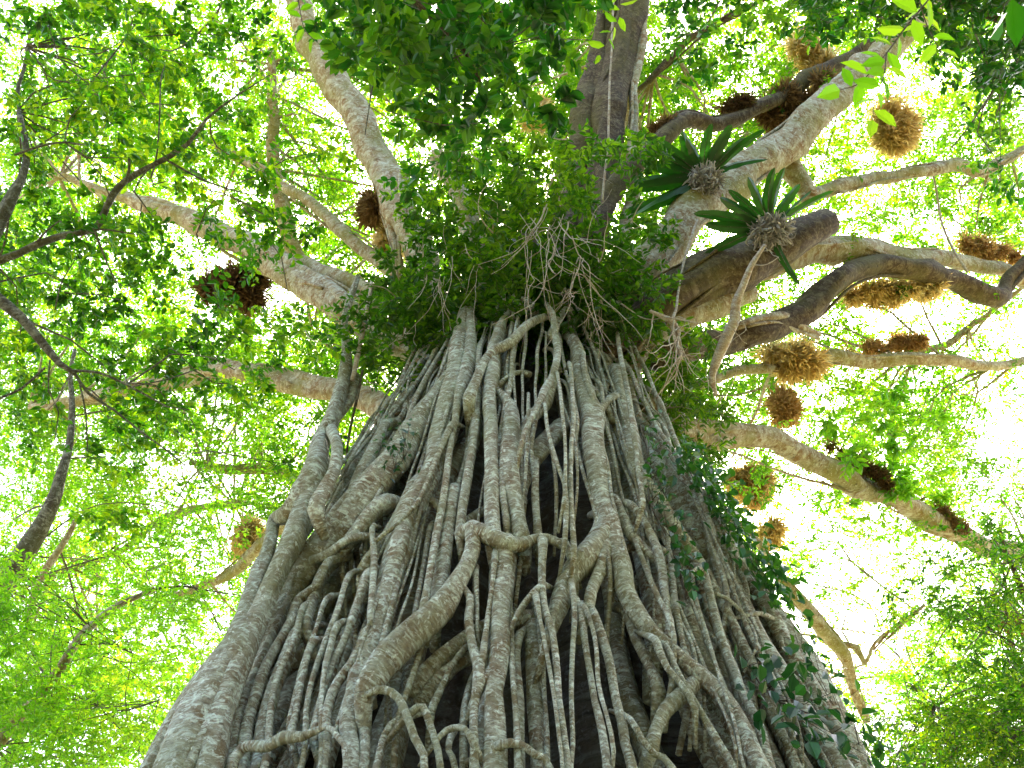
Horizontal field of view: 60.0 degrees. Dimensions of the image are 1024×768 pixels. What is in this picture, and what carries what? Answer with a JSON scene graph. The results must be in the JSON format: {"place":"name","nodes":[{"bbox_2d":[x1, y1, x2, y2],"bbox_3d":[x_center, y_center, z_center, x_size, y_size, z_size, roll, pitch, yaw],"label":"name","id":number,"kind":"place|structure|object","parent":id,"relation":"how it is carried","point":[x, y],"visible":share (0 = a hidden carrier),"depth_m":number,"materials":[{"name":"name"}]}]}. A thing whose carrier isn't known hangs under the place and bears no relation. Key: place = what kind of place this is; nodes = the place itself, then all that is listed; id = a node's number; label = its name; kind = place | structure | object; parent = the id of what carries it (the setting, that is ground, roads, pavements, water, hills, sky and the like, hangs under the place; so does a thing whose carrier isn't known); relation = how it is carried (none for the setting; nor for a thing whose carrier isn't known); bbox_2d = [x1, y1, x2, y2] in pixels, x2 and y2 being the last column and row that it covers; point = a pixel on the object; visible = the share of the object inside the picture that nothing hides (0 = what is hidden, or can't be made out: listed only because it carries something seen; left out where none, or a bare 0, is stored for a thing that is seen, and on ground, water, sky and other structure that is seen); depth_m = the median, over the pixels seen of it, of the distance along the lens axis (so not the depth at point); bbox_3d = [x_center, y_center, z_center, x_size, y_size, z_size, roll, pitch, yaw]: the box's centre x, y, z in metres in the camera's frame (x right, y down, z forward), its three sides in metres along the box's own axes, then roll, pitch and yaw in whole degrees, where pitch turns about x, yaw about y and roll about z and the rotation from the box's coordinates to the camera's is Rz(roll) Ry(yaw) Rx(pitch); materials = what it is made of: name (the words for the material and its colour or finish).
{"place":"outdoors","nodes":[
{"label":"outdoors","id":0,"kind":"place"},
{"bbox_2d":[0,0,1023,767],"label":"sky","id":1,"kind":"structure","parent":0,"point":[1004,428],"materials":[{"name":"white"}]},
{"bbox_3d":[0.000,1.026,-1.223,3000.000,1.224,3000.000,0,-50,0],"label":"ground","id":2,"kind":"structure","parent":0,"visible":0},
{"bbox_2d":[0,470,222,767],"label":"forest tree","id":3,"kind":"object","parent":2,"relation":"on","point":[79,591],"visible":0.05,"depth_m":29.94,"materials":[{"name":"green plant"}]},
{"bbox_2d":[0,507,240,767],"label":"slanting tree","id":4,"kind":"object","parent":2,"relation":"on","point":[24,707],"visible":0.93,"depth_m":10.59,"materials":[{"name":"green plant"}]},
{"bbox_2d":[0,349,350,767],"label":"forest tree","id":5,"kind":"object","parent":2,"relation":"on","point":[37,533],"visible":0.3,"depth_m":18.50,"materials":[{"name":"green plant"}]},
{"bbox_2d":[222,513,265,563],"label":"fern clump","id":6,"kind":"object","parent":5,"relation":"attached to","point":[252,537],"visible":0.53,"depth_m":19.23,"materials":[{"name":"brown plant"}]},
{"bbox_2d":[0,0,363,551],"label":"rainforest tree","id":7,"kind":"object","parent":2,"relation":"on","point":[105,99],"visible":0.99,"depth_m":10.23,"materials":[{"name":"green plant"}]},
{"bbox_2d":[138,541,278,725],"bbox_3d":[-7.452,16.634,30.548,12.463,29.360,14.371,-31,-56,23],"label":"forest tree","id":8,"kind":"object","parent":2,"relation":"on","point":[202,655],"visible":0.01,"depth_m":33.69,"materials":[{"name":"green plant"}]},
{"bbox_2d":[287,0,636,207],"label":"rainforest tree","id":9,"kind":"object","parent":2,"relation":"on","point":[472,39],"visible":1,"depth_m":6.38,"materials":[{"name":"green plant"}]},
{"bbox_2d":[0,0,1023,767],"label":"strangler fig","id":10,"kind":"object","parent":2,"relation":"on","point":[492,584],"visible":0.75,"depth_m":14.93,"materials":[{"name":"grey plant"}]},
{"bbox_2d":[177,0,223,49],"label":"vine","id":11,"kind":"object","parent":10,"relation":"attached to","point":[216,12],"visible":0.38,"depth_m":19.98,"materials":[{"name":"brown plant"}]},
{"bbox_2d":[185,254,275,318],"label":"fern clump","id":12,"kind":"object","parent":10,"relation":"attached to","point":[250,296],"visible":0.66,"depth_m":16.70,"materials":[{"name":"brown plant"}]},
{"bbox_2d":[344,369,363,465],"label":"vine","id":13,"kind":"object","parent":10,"relation":"attached to","point":[355,405],"visible":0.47,"depth_m":11.58,"materials":[{"name":"brown plant"}]},
{"bbox_2d":[299,282,432,393],"bbox_3d":[-2.421,-0.820,14.190,2.455,2.709,1.852,0,-50,0],"label":"fork shrub","id":14,"kind":"object","parent":10,"relation":"attached to","point":[336,343],"visible":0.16,"depth_m":14.34,"materials":[{"name":"green plant"}]},
{"bbox_2d":[349,183,383,233],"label":"fern clump","id":15,"kind":"object","parent":10,"relation":"attached to","point":[367,211],"visible":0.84,"depth_m":16.61,"materials":[{"name":"brown plant"}]},
{"bbox_2d":[368,223,405,261],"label":"fern clump","id":16,"kind":"object","parent":10,"relation":"attached to","point":[380,238],"visible":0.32,"depth_m":16.98,"materials":[{"name":"brown plant"}]},
{"bbox_2d":[373,410,419,482],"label":"ivy","id":17,"kind":"object","parent":10,"relation":"attached to","point":[396,466],"visible":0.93,"depth_m":9.01,"materials":[{"name":"green plant"}]},
{"bbox_2d":[405,257,479,345],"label":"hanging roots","id":18,"kind":"object","parent":10,"relation":"hanging from","point":[439,288],"visible":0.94,"depth_m":11.86,"materials":[{"name":"brown plant"}]},
{"bbox_2d":[313,108,717,402],"bbox_3d":[0.135,-1.864,13.383,5.910,5.145,4.887,0,-50,0],"label":"fork shrub","id":19,"kind":"object","parent":10,"relation":"attached to","point":[523,197],"visible":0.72,"depth_m":12.39,"materials":[{"name":"green plant"}]},
{"bbox_2d":[350,280,373,381],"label":"vine","id":20,"kind":"object","parent":19,"relation":"attached to","point":[355,363],"visible":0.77,"depth_m":11.88,"materials":[{"name":"brown plant"}]},
{"bbox_2d":[516,90,554,138],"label":"fern clump","id":21,"kind":"object","parent":10,"relation":"attached to","point":[544,101],"visible":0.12,"depth_m":19.56,"materials":[{"name":"brown plant"}]},
{"bbox_2d":[478,189,644,358],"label":"hanging roots","id":22,"kind":"object","parent":10,"relation":"hanging from","point":[579,258],"visible":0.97,"depth_m":11.45,"materials":[{"name":"brown plant"}]},
{"bbox_2d":[545,287,631,353],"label":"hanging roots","id":23,"kind":"object","parent":10,"relation":"hanging from","point":[600,318],"visible":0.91,"depth_m":11.74,"materials":[{"name":"brown plant"}]},
{"bbox_2d":[601,3,613,200],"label":"vine","id":24,"kind":"object","parent":10,"relation":"attached to","point":[608,135],"visible":0.8,"depth_m":13.90,"materials":[{"name":"brown plant"}]},
{"bbox_2d":[645,108,679,133],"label":"fern clump","id":25,"kind":"object","parent":10,"relation":"attached to","point":[653,127],"visible":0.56,"depth_m":16.90,"materials":[{"name":"brown plant"}]},
{"bbox_2d":[636,409,708,606],"bbox_3d":[1.468,1.085,8.584,0.442,3.243,1.127,0,-50,0],"label":"ivy","id":26,"kind":"object","parent":10,"relation":"attached to","point":[687,583],"visible":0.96,"depth_m":8.02,"materials":[{"name":"green plant"}]},
{"bbox_2d":[635,310,728,426],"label":"hanging roots","id":27,"kind":"object","parent":10,"relation":"hanging from","point":[675,328],"visible":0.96,"depth_m":11.35,"materials":[{"name":"brown plant"}]},
{"bbox_2d":[672,219,698,316],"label":"vine","id":28,"kind":"object","parent":10,"relation":"attached to","point":[684,260],"visible":0.84,"depth_m":13.27,"materials":[{"name":"brown plant"}]},
{"bbox_2d":[642,328,741,495],"bbox_3d":[2.500,0.534,13.451,2.154,3.583,3.441,0,-50,0],"label":"fork shrub","id":29,"kind":"object","parent":10,"relation":"attached to","point":[687,402],"visible":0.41,"depth_m":12.64,"materials":[{"name":"green plant"}]},
{"bbox_2d":[628,124,767,214],"bbox_3d":[3.137,-3.404,15.022,2.436,1.379,1.546,0,-50,0],"label":"nest fern","id":30,"kind":"object","parent":10,"relation":"attached to","point":[704,170],"visible":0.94,"depth_m":15.17,"materials":[{"name":"green plant"}]},
{"bbox_2d":[654,434,813,628],"bbox_3d":[2.259,1.278,9.257,0.954,3.326,1.962,-24,-54,19],"label":"ivy","id":31,"kind":"object","parent":10,"relation":"attached to","point":[775,569],"visible":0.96,"depth_m":8.85,"materials":[{"name":"green plant"}]},
{"bbox_2d":[711,89,757,114],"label":"fern clump","id":32,"kind":"object","parent":10,"relation":"attached to","point":[741,100],"visible":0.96,"depth_m":18.05,"materials":[{"name":"brown plant"}]},
{"bbox_2d":[706,244,779,405],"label":"hanging branch","id":33,"kind":"object","parent":10,"relation":"hanging from","point":[724,341],"visible":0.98,"depth_m":11.95,"materials":[{"name":"brown plant"}]},
{"bbox_2d":[721,458,782,519],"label":"fern clump","id":34,"kind":"object","parent":10,"relation":"attached to","point":[743,473],"visible":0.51,"depth_m":17.70,"materials":[{"name":"brown plant"}]},
{"bbox_2d":[693,167,833,284],"bbox_3d":[3.752,-2.389,13.289,2.076,1.210,1.370,0,-50,0],"label":"nest fern","id":35,"kind":"object","parent":10,"relation":"attached to","point":[760,223],"visible":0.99,"depth_m":13.37,"materials":[{"name":"green plant"}]},
{"bbox_2d":[752,508,791,551],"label":"fern clump","id":36,"kind":"object","parent":10,"relation":"attached to","point":[776,534],"visible":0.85,"depth_m":20.32,"materials":[{"name":"brown plant"}]},
{"bbox_2d":[726,450,840,490],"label":"vine","id":37,"kind":"object","parent":10,"relation":"attached to","point":[793,475],"visible":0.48,"depth_m":15.84,"materials":[{"name":"brown plant"}]},
{"bbox_2d":[761,383,807,431],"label":"fern clump","id":38,"kind":"object","parent":10,"relation":"attached to","point":[781,404],"visible":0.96,"depth_m":19.27,"materials":[{"name":"brown plant"}]},
{"bbox_2d":[748,333,836,389],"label":"fern clump","id":39,"kind":"object","parent":10,"relation":"attached to","point":[800,359],"visible":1,"depth_m":17.61,"materials":[{"name":"brown plant"}]},
{"bbox_2d":[750,63,837,133],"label":"fern clump","id":40,"kind":"object","parent":10,"relation":"attached to","point":[771,120],"visible":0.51,"depth_m":18.68,"materials":[{"name":"brown plant"}]},
{"bbox_2d":[730,642,884,767],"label":"ivy","id":41,"kind":"object","parent":10,"relation":"attached to","point":[764,671],"visible":0.93,"depth_m":6.62,"materials":[{"name":"green plant"}]},
{"bbox_2d":[779,24,843,87],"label":"fern clump","id":42,"kind":"object","parent":10,"relation":"attached to","point":[798,49],"visible":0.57,"depth_m":20.04,"materials":[{"name":"brown plant"}]},
{"bbox_2d":[782,603,910,767],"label":"ivy","id":43,"kind":"object","parent":10,"relation":"attached to","point":[849,718],"visible":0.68,"depth_m":7.53,"materials":[{"name":"green plant"}]},
{"bbox_2d":[699,417,1012,583],"bbox_3d":[6.774,2.016,16.680,5.878,3.383,2.979,9,-51,-7],"label":"fork shrub","id":44,"kind":"object","parent":10,"relation":"attached to","point":[838,496],"visible":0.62,"depth_m":16.23,"materials":[{"name":"green plant"}]},
{"bbox_2d":[821,437,896,495],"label":"fern clump","id":45,"kind":"object","parent":10,"relation":"attached to","point":[879,476],"visible":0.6,"depth_m":16.52,"materials":[{"name":"brown plant"}]},
{"bbox_2d":[813,373,955,508],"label":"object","id":46,"kind":"object","parent":10,"relation":"attached to","point":[904,488],"visible":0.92,"depth_m":16.57,"materials":[{"name":"green plant"}]},
{"bbox_2d":[839,327,932,354],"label":"fern clump","id":47,"kind":"object","parent":10,"relation":"attached to","point":[904,342],"visible":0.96,"depth_m":19.58,"materials":[{"name":"brown plant"}]},
{"bbox_2d":[858,84,927,162],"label":"fern clump","id":48,"kind":"object","parent":10,"relation":"attached to","point":[900,139],"visible":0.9,"depth_m":19.83,"materials":[{"name":"brown plant"}]},
{"bbox_2d":[838,273,953,313],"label":"fern clump","id":49,"kind":"object","parent":10,"relation":"attached to","point":[879,293],"visible":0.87,"depth_m":17.41,"materials":[{"name":"brown plant"}]},
{"bbox_2d":[916,495,972,538],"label":"fern clump","id":50,"kind":"object","parent":10,"relation":"attached to","point":[954,519],"visible":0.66,"depth_m":18.01,"materials":[{"name":"brown plant"}]},
{"bbox_2d":[933,176,968,272],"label":"vine","id":51,"kind":"object","parent":10,"relation":"attached to","point":[948,239],"visible":0.88,"depth_m":18.44,"materials":[{"name":"plant"}]},
{"bbox_2d":[949,229,1023,264],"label":"fern clump","id":52,"kind":"object","parent":10,"relation":"attached to","point":[985,247],"visible":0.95,"depth_m":19.46,"materials":[{"name":"brown plant"}]},
{"bbox_2d":[653,0,1023,210],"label":"rainforest tree","id":53,"kind":"object","parent":2,"relation":"on","point":[994,73],"visible":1,"depth_m":8.11,"materials":[{"name":"green plant"}]},
{"bbox_2d":[805,578,1016,766],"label":"forest tree","id":54,"kind":"object","parent":2,"relation":"on","point":[895,653],"visible":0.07,"depth_m":32.42,"materials":[{"name":"green plant"}]},
{"bbox_2d":[852,504,1023,767],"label":"forest tree","id":55,"kind":"object","parent":2,"relation":"on","point":[986,726],"visible":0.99,"depth_m":13.18,"materials":[{"name":"green plant"}]},
{"bbox_2d":[1000,560,1022,700],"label":"forest tree","id":56,"kind":"object","parent":2,"relation":"on","point":[1007,632],"visible":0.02,"depth_m":19.24,"materials":[{"name":"green plant"}]},
{"bbox_2d":[994,598,1023,636],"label":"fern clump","id":57,"kind":"object","parent":56,"relation":"attached to","point":[1021,633],"visible":0.11,"depth_m":18.95,"materials":[{"name":"green plant"}]}
]}

